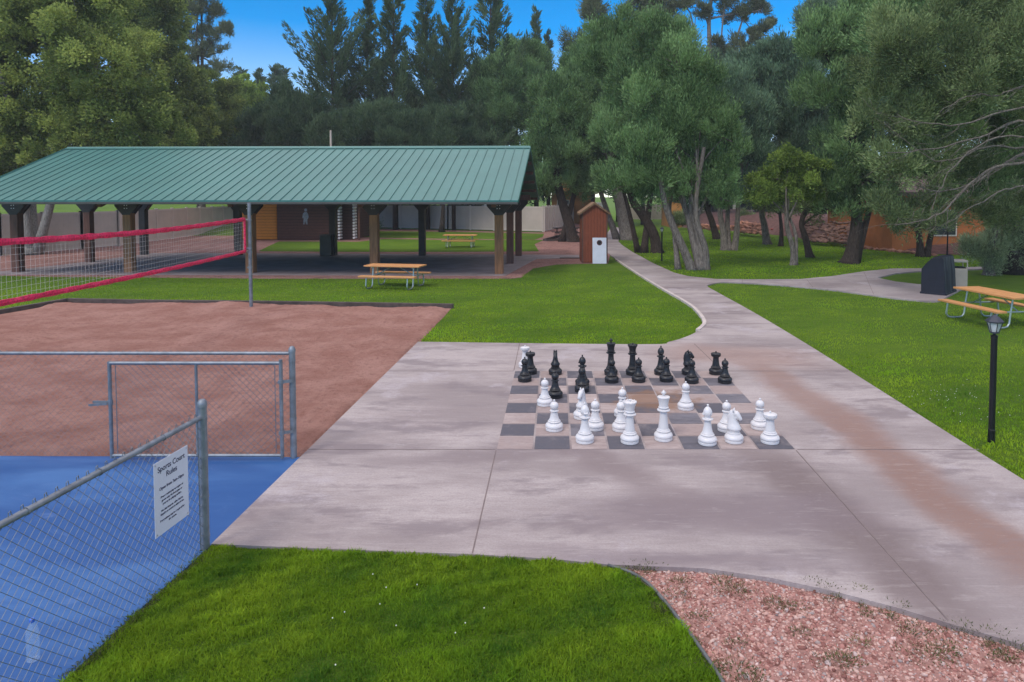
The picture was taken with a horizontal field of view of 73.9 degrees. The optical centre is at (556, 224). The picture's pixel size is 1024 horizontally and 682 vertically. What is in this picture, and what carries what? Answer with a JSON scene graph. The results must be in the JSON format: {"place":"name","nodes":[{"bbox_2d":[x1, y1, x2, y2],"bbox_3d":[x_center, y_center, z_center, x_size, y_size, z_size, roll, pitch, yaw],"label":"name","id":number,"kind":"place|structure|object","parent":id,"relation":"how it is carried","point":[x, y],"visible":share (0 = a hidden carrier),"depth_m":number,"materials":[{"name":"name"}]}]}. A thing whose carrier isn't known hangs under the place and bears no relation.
{"place":"outdoors","nodes":[
{"label":"outdoors","id":0,"kind":"place"},
{"bbox_2d":[0,204,233,235],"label":"hillside","id":1,"kind":"structure","parent":0,"point":[58,208],"depth_m":82.76,"materials":[{"name":"green plant"}]},
{"bbox_2d":[0,456,298,681],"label":"blue court","id":2,"kind":"object","parent":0,"point":[238,486],"visible":0.67,"depth_m":6.06,"materials":[{"name":"paint"}]},
{"bbox_2d":[0,399,209,681],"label":"chain link fence","id":3,"kind":"object","parent":2,"relation":"on","point":[200,420],"visible":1,"depth_m":4.83,"materials":[{"name":"metal"}]},
{"bbox_2d":[153,445,188,538],"bbox_3d":[-3.104,2.143,5.473,0.008,0.590,0.417,0,3,5],"label":"rules sign","id":4,"kind":"object","parent":3,"relation":"attached to","point":[171,496],"visible":1,"depth_m":5.46,"materials":[{"name":"metal"}]},
{"bbox_2d":[0,346,296,458],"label":"chain link fence","id":5,"kind":"object","parent":2,"relation":"on","point":[291,351],"visible":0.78,"depth_m":7.98,"materials":[{"name":"metal"}]},
{"bbox_2d":[88,359,293,458],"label":"chain link gate","id":6,"kind":"structure","parent":5,"relation":"attached to","point":[281,382],"depth_m":7.89,"materials":[{"name":"metal"}]},
{"bbox_2d":[10,307,450,399],"bbox_3d":[-9.056,2.538,13.895,12.280,0.036,11.726,0,3,0],"label":"sand base","id":7,"kind":"object","parent":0,"point":[381,375],"visible":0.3,"depth_m":11.63,"materials":[{"name":"brown sand"}]},
{"bbox_2d":[0,301,448,456],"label":"sand court","id":8,"kind":"object","parent":7,"relation":"on","point":[347,357],"visible":0.91,"depth_m":12.30,"materials":[{"name":"brown sand"}]},
{"bbox_2d":[246,203,252,306],"bbox_3d":[-8.447,0.886,18.673,0.125,2.980,0.108,0,3,0],"label":"volleyball pole","id":9,"kind":"object","parent":8,"relation":"on","point":[249,247],"visible":0.93,"depth_m":18.64,"materials":[{"name":"metal"}]},
{"bbox_2d":[0,217,245,305],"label":"volleyball net","id":10,"kind":"object","parent":9,"relation":"attached to","point":[33,240],"visible":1,"depth_m":12.41,"materials":[{"name":"fabric"}]},
{"bbox_2d":[0,298,453,313],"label":"sand border","id":11,"kind":"object","parent":7,"relation":"on","point":[134,301],"visible":0.64,"depth_m":19.16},
{"bbox_2d":[0,253,578,275],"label":"pavilion floor","id":12,"kind":"structure","parent":0,"point":[354,264],"depth_m":29.91,"materials":[{"name":"concrete"}]},
{"bbox_2d":[0,146,538,273],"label":"pavilion","id":13,"kind":"structure","parent":12,"relation":"on","point":[129,183],"depth_m":27.43,"materials":[{"name":"metal"}]},
{"bbox_2d":[319,234,332,255],"bbox_3d":[-11.812,1.036,34.855,0.620,1.070,0.540,0,3,0],"label":"trash can","id":14,"kind":"object","parent":12,"relation":"on","point":[326,244],"visible":1,"depth_m":34.61,"materials":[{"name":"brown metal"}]},
{"bbox_2d":[0,224,609,278],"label":"gravel yard","id":15,"kind":"structure","parent":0,"point":[555,248],"depth_m":36.90,"materials":[{"name":"brown gravel"}]},
{"bbox_2d":[117,206,232,245],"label":"vinyl fence","id":16,"kind":"object","parent":15,"relation":"on","point":[162,218],"visible":0.62,"depth_m":49.55,"materials":[{"name":"beige plastic"}]},
{"bbox_2d":[242,130,368,239],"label":"log cabin","id":17,"kind":"object","parent":15,"relation":"on","point":[280,221],"visible":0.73,"depth_m":46.88,"materials":[{"name":"orange wood"}]},
{"bbox_2d":[262,0,390,145],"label":"spruce tree","id":18,"kind":"object","parent":15,"relation":"on","point":[322,55],"visible":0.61,"depth_m":58.54,"materials":[{"name":"green plant"}]},
{"bbox_2d":[291,0,474,229],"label":"spruce tree","id":19,"kind":"object","parent":15,"relation":"on","point":[389,15],"visible":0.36,"depth_m":59.58,"materials":[{"name":"green plant"}]},
{"bbox_2d":[518,64,607,241],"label":"juniper tree","id":20,"kind":"object","parent":15,"relation":"on","point":[560,149],"visible":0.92,"depth_m":44.32,"materials":[{"name":"green plant"}]},
{"bbox_2d":[0,270,701,343],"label":"grass","id":21,"kind":"structure","parent":0,"point":[494,310],"depth_m":20.11,"materials":[{"name":"green plant"}]},
{"bbox_2d":[53,541,722,681],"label":"grass","id":22,"kind":"structure","parent":0,"point":[175,622],"depth_m":4.91,"materials":[{"name":"green plant"}]},
{"bbox_2d":[58,548,1023,681],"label":"weeds","id":23,"kind":"object","parent":22,"relation":"on","point":[643,568],"visible":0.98,"depth_m":4.79,"materials":[{"name":"green plant"}]},
{"bbox_2d":[607,563,724,681],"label":"lawn edging","id":24,"kind":"object","parent":22,"relation":"on","point":[675,614],"visible":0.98,"depth_m":5.03,"materials":[{"name":"grey concrete"}]},
{"bbox_2d":[260,239,542,251],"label":"lawn","id":25,"kind":"structure","parent":0,"point":[398,245],"depth_m":41.04,"materials":[{"name":"plant"}]},
{"bbox_2d":[365,231,543,239],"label":"lawn","id":26,"kind":"structure","parent":0,"point":[433,235],"depth_m":52.21,"materials":[{"name":"plant"}]},
{"bbox_2d":[17,0,971,196],"label":"sky","id":27,"kind":"structure","parent":0,"point":[258,41],"materials":[{"name":"blue"}]},
{"bbox_2d":[0,197,1023,477],"bbox_3d":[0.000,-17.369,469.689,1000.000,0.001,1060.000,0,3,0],"label":"ground","id":28,"kind":"structure","parent":0,"point":[1012,283],"depth_m":18.94,"materials":[{"name":"plant"}]},
{"bbox_2d":[0,210,117,255],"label":"vinyl fence","id":29,"kind":"object","parent":28,"relation":"on","point":[65,223],"visible":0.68,"depth_m":38.36,"materials":[{"name":"beige plastic"}]},
{"bbox_2d":[0,0,198,254],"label":"cottonwood tree","id":30,"kind":"object","parent":28,"relation":"on","point":[81,98],"visible":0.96,"depth_m":34.05,"materials":[{"name":"green plant"}]},
{"bbox_2d":[91,0,223,146],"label":"cottonwood tree","id":31,"kind":"object","parent":28,"relation":"on","point":[192,90],"visible":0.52,"depth_m":50.39,"materials":[{"name":"green plant"}]},
{"bbox_2d":[182,0,235,207],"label":"pine tree","id":32,"kind":"object","parent":28,"relation":"on","point":[205,47],"visible":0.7,"depth_m":76.82,"materials":[{"name":"green plant"}]},
{"bbox_2d":[188,68,247,206],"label":"cottonwood tree","id":33,"kind":"object","parent":28,"relation":"on","point":[226,89],"visible":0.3,"depth_m":59.48,"materials":[{"name":"green plant"}]},
{"bbox_2d":[232,72,269,139],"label":"leafy tree","id":34,"kind":"object","parent":28,"relation":"on","point":[251,92],"visible":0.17,"depth_m":70.47,"materials":[{"name":"green plant"}]},
{"bbox_2d":[264,62,283,90],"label":"spruce tree","id":35,"kind":"object","parent":28,"relation":"on","point":[275,75],"visible":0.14,"depth_m":93.76,"materials":[{"name":"green plant"}]},
{"bbox_2d":[223,75,335,145],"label":"conifer shrub","id":36,"kind":"object","parent":28,"relation":"on","point":[282,115],"visible":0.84,"depth_m":55.23,"materials":[{"name":"green plant"}]},
{"bbox_2d":[301,93,429,145],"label":"conifer shrub","id":37,"kind":"object","parent":28,"relation":"on","point":[395,124],"visible":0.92,"depth_m":54.37,"materials":[{"name":"green plant"}]},
{"bbox_2d":[313,0,417,108],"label":"spruce tree","id":38,"kind":"object","parent":28,"relation":"on","point":[367,10],"visible":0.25,"depth_m":61.76,"materials":[{"name":"green plant"}]},
{"bbox_2d":[358,263,430,289],"bbox_3d":[-5.470,1.738,22.998,1.960,0.759,1.580,0,3,10],"label":"picnic table","id":39,"kind":"object","parent":28,"relation":"on","point":[377,265],"visible":1,"depth_m":22.77,"materials":[{"name":"orange wood"}]},
{"bbox_2d":[382,0,477,228],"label":"spruce tree","id":40,"kind":"object","parent":28,"relation":"on","point":[425,20],"visible":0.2,"depth_m":60.67,"materials":[{"name":"green plant"}]},
{"bbox_2d":[402,97,505,231],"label":"conifer shrub","id":41,"kind":"object","parent":28,"relation":"on","point":[444,125],"visible":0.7,"depth_m":55.21,"materials":[{"name":"green plant"}]},
{"bbox_2d":[379,205,542,231],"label":"vinyl fence","id":42,"kind":"object","parent":28,"relation":"on","point":[470,217],"visible":0.58,"depth_m":61.02,"materials":[{"name":"beige plastic"}]},
{"bbox_2d":[408,0,516,229],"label":"spruce tree","id":43,"kind":"object","parent":28,"relation":"on","point":[454,20],"visible":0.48,"depth_m":58.40,"materials":[{"name":"green plant"}]},
{"bbox_2d":[412,0,549,157],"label":"spruce tree","id":44,"kind":"object","parent":28,"relation":"on","point":[495,23],"visible":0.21,"depth_m":59.97,"materials":[{"name":"green plant"}]},
{"bbox_2d":[461,32,556,145],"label":"juniper tree","id":45,"kind":"object","parent":28,"relation":"on","point":[509,106],"visible":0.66,"depth_m":56.98,"materials":[{"name":"green plant"}]},
{"bbox_2d":[528,4,549,206],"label":"spruce tree","id":46,"kind":"object","parent":28,"relation":"on","point":[535,22],"visible":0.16,"depth_m":73.08,"materials":[{"name":"green plant"}]},
{"bbox_2d":[539,28,555,205],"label":"spruce tree","id":47,"kind":"object","parent":28,"relation":"on","point":[546,36],"visible":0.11,"depth_m":75.12,"materials":[{"name":"green plant"}]},
{"bbox_2d":[543,202,602,231],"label":"vinyl fence","id":48,"kind":"object","parent":28,"relation":"on","point":[552,217],"visible":0.24,"depth_m":61.02,"materials":[{"name":"beige plastic"}]},
{"bbox_2d":[552,183,596,223],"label":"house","id":49,"kind":"structure","parent":28,"relation":"on","point":[578,205],"depth_m":73.97,"materials":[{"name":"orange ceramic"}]},
{"bbox_2d":[536,32,638,240],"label":"juniper tree","id":50,"kind":"object","parent":28,"relation":"on","point":[565,63],"visible":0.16,"depth_m":47.05,"materials":[{"name":"green plant"}]},
{"bbox_2d":[554,0,621,201],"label":"pine tree","id":51,"kind":"object","parent":28,"relation":"on","point":[587,7],"visible":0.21,"depth_m":68.61,"materials":[{"name":"green plant"}]},
{"bbox_2d":[577,202,610,262],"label":"shed","id":52,"kind":"structure","parent":28,"relation":"on","point":[593,219],"depth_m":31.03,"materials":[{"name":"brown wood"}]},
{"bbox_2d":[592,238,605,263],"bbox_3d":[1.940,1.182,30.893,0.630,1.180,0.106,0,-4,0],"label":"cornhole board","id":53,"kind":"object","parent":28,"relation":"on","point":[599,250],"visible":1,"depth_m":30.85,"materials":[{"name":"white wood"}]},
{"bbox_2d":[573,0,720,253],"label":"juniper tree","id":54,"kind":"object","parent":28,"relation":"on","point":[624,46],"visible":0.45,"depth_m":35.52,"materials":[{"name":"green plant"}]},
{"bbox_2d":[623,0,683,224],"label":"pine tree","id":55,"kind":"object","parent":28,"relation":"on","point":[644,3],"visible":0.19,"depth_m":70.52,"materials":[{"name":"green plant"}]},
{"bbox_2d":[615,259,705,331],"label":"path kerb","id":56,"kind":"structure","parent":28,"relation":"on","point":[699,314],"depth_m":20.75,"materials":[{"name":"concrete"}]},
{"bbox_2d":[599,23,754,269],"bbox_3d":[4.865,-3.141,28.401,6.357,10.458,4.080,0,3,0],"label":"juniper tree","id":57,"kind":"object","parent":28,"relation":"on","point":[681,104],"visible":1,"depth_m":27.81,"materials":[{"name":"green plant"}]},
{"bbox_2d":[672,135,749,239],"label":"juniper tree","id":58,"kind":"object","parent":28,"relation":"on","point":[712,224],"visible":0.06,"depth_m":47.95,"materials":[{"name":"plant"}]},
{"bbox_2d":[667,0,777,211],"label":"pine tree","id":59,"kind":"object","parent":28,"relation":"on","point":[743,11],"visible":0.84,"depth_m":70.79,"materials":[{"name":"green plant"}]},
{"bbox_2d":[701,220,761,235],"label":"rock wall","id":60,"kind":"structure","parent":28,"relation":"on","point":[746,226],"depth_m":51.88,"materials":[{"name":"red stone"}]},
{"bbox_2d":[689,32,788,69],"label":"juniper tree","id":61,"kind":"object","parent":28,"relation":"on","point":[716,51],"visible":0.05,"depth_m":70.61,"materials":[{"name":"green plant"}]},
{"bbox_2d":[699,56,781,250],"bbox_3d":[10.207,-3.930,38.510,5.215,11.037,4.781,-1,3,-25],"label":"juniper tree","id":62,"kind":"object","parent":28,"relation":"on","point":[760,120],"visible":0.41,"depth_m":37.60,"materials":[{"name":"green plant"}]},
{"bbox_2d":[741,200,797,246],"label":"juniper tree","id":63,"kind":"object","parent":28,"relation":"on","point":[781,232],"visible":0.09,"depth_m":41.35,"materials":[{"name":"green plant"}]},
{"bbox_2d":[718,24,837,244],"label":"juniper tree","id":64,"kind":"object","parent":28,"relation":"on","point":[774,60],"visible":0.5,"depth_m":41.15,"materials":[{"name":"green plant"}]},
{"bbox_2d":[739,139,834,265],"bbox_3d":[10.252,-0.960,30.409,4.223,5.706,2.541,0,3,0],"label":"leafy tree","id":65,"kind":"object","parent":28,"relation":"on","point":[784,185],"visible":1,"depth_m":29.98,"materials":[{"name":"green plant"}]},
{"bbox_2d":[789,183,845,257],"bbox_3d":[12.977,-0.578,34.036,3.984,4.732,2.908,0,3,0],"label":"juniper tree","id":66,"kind":"object","parent":28,"relation":"on","point":[807,207],"visible":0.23,"depth_m":33.97,"materials":[{"name":"green plant"}]},
{"bbox_2d":[788,0,852,213],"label":"juniper tree","id":67,"kind":"object","parent":28,"relation":"on","point":[797,14],"visible":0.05,"depth_m":65.25,"materials":[{"name":"green plant"}]},
{"bbox_2d":[801,219,850,243],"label":"rock wall","id":68,"kind":"structure","parent":28,"relation":"on","point":[833,230],"depth_m":42.63,"materials":[{"name":"stone"}]},
{"bbox_2d":[783,0,900,263],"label":"juniper tree","id":69,"kind":"object","parent":28,"relation":"on","point":[816,35],"visible":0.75,"depth_m":30.36,"materials":[{"name":"green plant"}]},
{"bbox_2d":[708,283,1023,479],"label":"grass","id":70,"kind":"structure","parent":28,"relation":"on","point":[981,436],"depth_m":12.04,"materials":[{"name":"green plant"}]},
{"bbox_2d":[827,174,1005,250],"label":"house","id":71,"kind":"structure","parent":28,"relation":"on","point":[879,237],"depth_m":37.59,"materials":[{"name":"orange paint"}]},
{"bbox_2d":[889,204,952,256],"bbox_3d":[18.741,0.266,34.766,3.400,3.022,2.476,0,3,0],"label":"juniper tree","id":72,"kind":"object","parent":28,"relation":"on","point":[921,251],"visible":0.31,"depth_m":34.41,"materials":[{"name":"green plant"}]},
{"bbox_2d":[837,0,1023,245],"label":"juniper tree","id":73,"kind":"object","parent":28,"relation":"on","point":[910,46],"visible":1,"depth_m":20.44,"materials":[{"name":"green plant"}]},
{"bbox_2d":[838,0,1023,274],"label":"juniper tree","id":74,"kind":"object","parent":28,"relation":"on","point":[997,120],"visible":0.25,"depth_m":26.19,"materials":[{"name":"green plant"}]},
{"bbox_2d":[938,286,1023,328],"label":"picnic table","id":75,"kind":"object","parent":28,"relation":"on","point":[1002,294],"visible":0.94,"depth_m":16.64,"materials":[{"name":"orange wood"}]},
{"bbox_2d":[951,192,1023,275],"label":"juniper tree","id":76,"kind":"object","parent":28,"relation":"on","point":[988,247],"visible":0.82,"depth_m":26.46,"materials":[{"name":"green plant"}]},
{"bbox_2d":[985,314,1004,442],"bbox_3d":[5.498,1.945,8.549,0.210,1.668,0.182,-1,3,-20],"label":"lamp post","id":77,"kind":"object","parent":28,"relation":"on","point":[995,322],"visible":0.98,"depth_m":8.52,"materials":[{"name":"metal"}]},
{"bbox_2d":[211,227,1023,648],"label":"plaza and path","id":78,"kind":"structure","parent":0,"point":[945,529],"depth_m":7.20,"materials":[{"name":"concrete"}]},
{"bbox_2d":[308,275,978,618],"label":"concrete joints","id":79,"kind":"object","parent":78,"relation":"on","point":[796,450],"visible":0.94,"depth_m":8.24,"materials":[{"name":"grey concrete"}]},
{"bbox_2d":[497,371,793,448],"bbox_3d":[1.083,2.650,10.083,3.625,0.003,3.656,0,3,0],"label":"chess board","id":80,"kind":"object","parent":78,"relation":"on","point":[517,429],"visible":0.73,"depth_m":9.59,"materials":[{"name":"beige paint"}]},
{"bbox_2d":[537,378,552,406],"bbox_3d":[-0.177,2.451,9.984,0.236,0.404,0.236,0,3,0],"label":"chess pawn","id":81,"kind":"object","parent":80,"relation":"on","point":[544,399],"visible":0.95,"depth_m":9.93,"materials":[{"name":"white plastic"}]},
{"bbox_2d":[545,399,562,431],"bbox_3d":[-0.034,2.497,8.923,0.236,0.404,0.236,0,3,0],"label":"chess pawn","id":82,"kind":"object","parent":80,"relation":"on","point":[554,423],"visible":1,"depth_m":8.87,"materials":[{"name":"white plastic"}]},
{"bbox_2d":[548,371,562,398],"bbox_3d":[-0.026,2.434,10.370,0.236,0.404,0.236,0,3,0],"label":"chess pawn","id":83,"kind":"object","parent":80,"relation":"on","point":[555,392],"visible":0.95,"depth_m":10.31,"materials":[{"name":"black plastic"}]},
{"bbox_2d":[573,387,589,419],"bbox_3d":[0.346,2.466,9.400,0.236,0.425,0.236,1,3,30],"label":"chess knight","id":84,"kind":"object","parent":80,"relation":"on","point":[581,397],"visible":0.64,"depth_m":9.35,"materials":[{"name":"white plastic"}]},
{"bbox_2d":[575,402,593,444],"bbox_3d":[0.351,2.469,8.491,0.236,0.497,0.236,0,3,-10],"label":"chess bishop","id":85,"kind":"object","parent":80,"relation":"on","point":[584,435],"visible":1,"depth_m":8.44,"materials":[{"name":"white plastic"}]},
{"bbox_2d":[588,399,603,431],"bbox_3d":[0.506,2.496,8.952,0.236,0.404,0.236,0,3,0],"label":"chess pawn","id":86,"kind":"object","parent":80,"relation":"on","point":[596,423],"visible":0.95,"depth_m":8.90,"materials":[{"name":"white plastic"}]},
{"bbox_2d":[605,358,618,383],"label":"chess pawn","id":87,"kind":"object","parent":80,"relation":"on","point":[611,377],"visible":1,"depth_m":11.15,"materials":[{"name":"black plastic"}]},
{"bbox_2d":[612,400,625,432],"bbox_3d":[0.843,2.497,8.915,0.236,0.404,0.236,0,3,0],"label":"chess pawn","id":88,"kind":"object","parent":80,"relation":"on","point":[618,424],"visible":0.87,"depth_m":8.86,"materials":[{"name":"white plastic"}]},
{"bbox_2d":[620,399,638,444],"bbox_3d":[0.912,2.446,8.473,0.236,0.545,0.236,0,3,0],"label":"chess queen","id":89,"kind":"object","parent":80,"relation":"on","point":[629,436],"visible":1,"depth_m":8.42,"materials":[{"name":"white plastic"}]},
{"bbox_2d":[626,343,637,375],"bbox_3d":[1.304,2.306,11.683,0.236,0.545,0.236,0,3,0],"label":"chess queen","id":90,"kind":"object","parent":80,"relation":"on","point":[631,367],"visible":0.87,"depth_m":11.63,"materials":[{"name":"black plastic"}]},
{"bbox_2d":[631,357,645,382],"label":"chess pawn","id":91,"kind":"object","parent":80,"relation":"on","point":[638,376],"visible":1,"depth_m":11.18,"materials":[{"name":"black plastic"}]},
{"bbox_2d":[654,390,672,441],"bbox_3d":[1.347,2.398,8.565,0.236,0.634,0.236,0,3,0],"label":"chess king","id":92,"kind":"object","parent":80,"relation":"on","point":[662,433],"visible":1,"depth_m":8.51,"materials":[{"name":"white plastic"}]},
{"bbox_2d":[659,357,673,382],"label":"chess pawn","id":93,"kind":"object","parent":80,"relation":"on","point":[666,376],"visible":1,"depth_m":11.22,"materials":[{"name":"black plastic"}]},
{"bbox_2d":[677,381,693,410],"bbox_3d":[1.861,2.459,9.798,0.236,0.404,0.236,0,3,0],"label":"chess pawn","id":94,"kind":"object","parent":80,"relation":"on","point":[684,403],"visible":1,"depth_m":9.74,"materials":[{"name":"white plastic"}]},
{"bbox_2d":[684,358,698,383],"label":"chess pawn","id":95,"kind":"object","parent":80,"relation":"on","point":[691,377],"visible":0.98,"depth_m":11.12,"materials":[{"name":"black plastic"}]},
{"bbox_2d":[698,404,716,446],"bbox_3d":[1.873,2.472,8.426,0.236,0.497,0.236,0,3,0],"label":"chess bishop","id":96,"kind":"object","parent":80,"relation":"on","point":[707,437],"visible":1,"depth_m":8.38,"materials":[{"name":"white plastic"}]},
{"bbox_2d":[709,351,721,374],"bbox_3d":[2.747,2.378,11.715,0.236,0.398,0.236,0,3,0],"label":"chess rook","id":97,"kind":"object","parent":80,"relation":"on","point":[715,369],"visible":0.96,"depth_m":11.66,"materials":[{"name":"black plastic"}]},
{"bbox_2d":[717,400,730,432],"bbox_3d":[2.225,2.498,8.896,0.236,0.404,0.236,0,3,0],"label":"chess pawn","id":98,"kind":"object","parent":80,"relation":"on","point":[723,422],"visible":0.77,"depth_m":8.85,"materials":[{"name":"white plastic"}]},
{"bbox_2d":[718,358,731,383],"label":"chess pawn","id":99,"kind":"object","parent":80,"relation":"on","point":[724,377],"visible":1,"depth_m":11.12,"materials":[{"name":"black plastic"}]},
{"bbox_2d":[724,408,743,444],"bbox_3d":[2.219,2.505,8.494,0.236,0.425,0.236,1,3,30],"label":"chess knight","id":100,"kind":"object","parent":80,"relation":"on","point":[733,435],"visible":1,"depth_m":8.44,"materials":[{"name":"white plastic"}]},
{"bbox_2d":[750,398,765,430],"bbox_3d":[2.690,2.494,8.987,0.236,0.404,0.236,0,3,0],"label":"chess pawn","id":101,"kind":"object","parent":80,"relation":"on","point":[758,422],"visible":0.93,"depth_m":8.94,"materials":[{"name":"white plastic"}]},
{"bbox_2d":[760,411,779,444],"bbox_3d":[2.665,2.519,8.476,0.236,0.398,0.236,0,3,0],"label":"chess rook","id":102,"kind":"object","parent":80,"relation":"on","point":[769,436],"visible":1,"depth_m":8.42,"materials":[{"name":"white plastic"}]},
{"bbox_2d":[920,255,956,295],"bbox_3d":[12.133,1.553,21.540,0.758,1.198,1.274,2,3,43],"label":"covered grill","id":103,"kind":"object","parent":78,"relation":"on","point":[938,277],"visible":1,"depth_m":21.12,"materials":[{"name":"black plastic"}]},
{"bbox_2d":[954,259,967,286],"bbox_3d":[13.402,1.632,22.690,0.480,0.940,0.486,1,3,14],"label":"trash bin","id":104,"kind":"object","parent":78,"relation":"on","point":[961,274],"visible":0.49,"depth_m":22.45,"materials":[{"name":"beige plastic"}]},
{"bbox_2d":[619,230,981,278],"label":"grass","id":105,"kind":"structure","parent":0,"point":[867,264],"depth_m":31.94,"materials":[{"name":"green plant"}]},
{"bbox_2d":[629,569,1023,681],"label":"gravel bed","id":106,"kind":"object","parent":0,"point":[707,639],"visible":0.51,"depth_m":4.77,"materials":[{"name":"brown gravel"}]},
{"bbox_2d":[683,209,970,254],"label":"red bank","id":107,"kind":"structure","parent":0,"point":[773,222],"depth_m":55.71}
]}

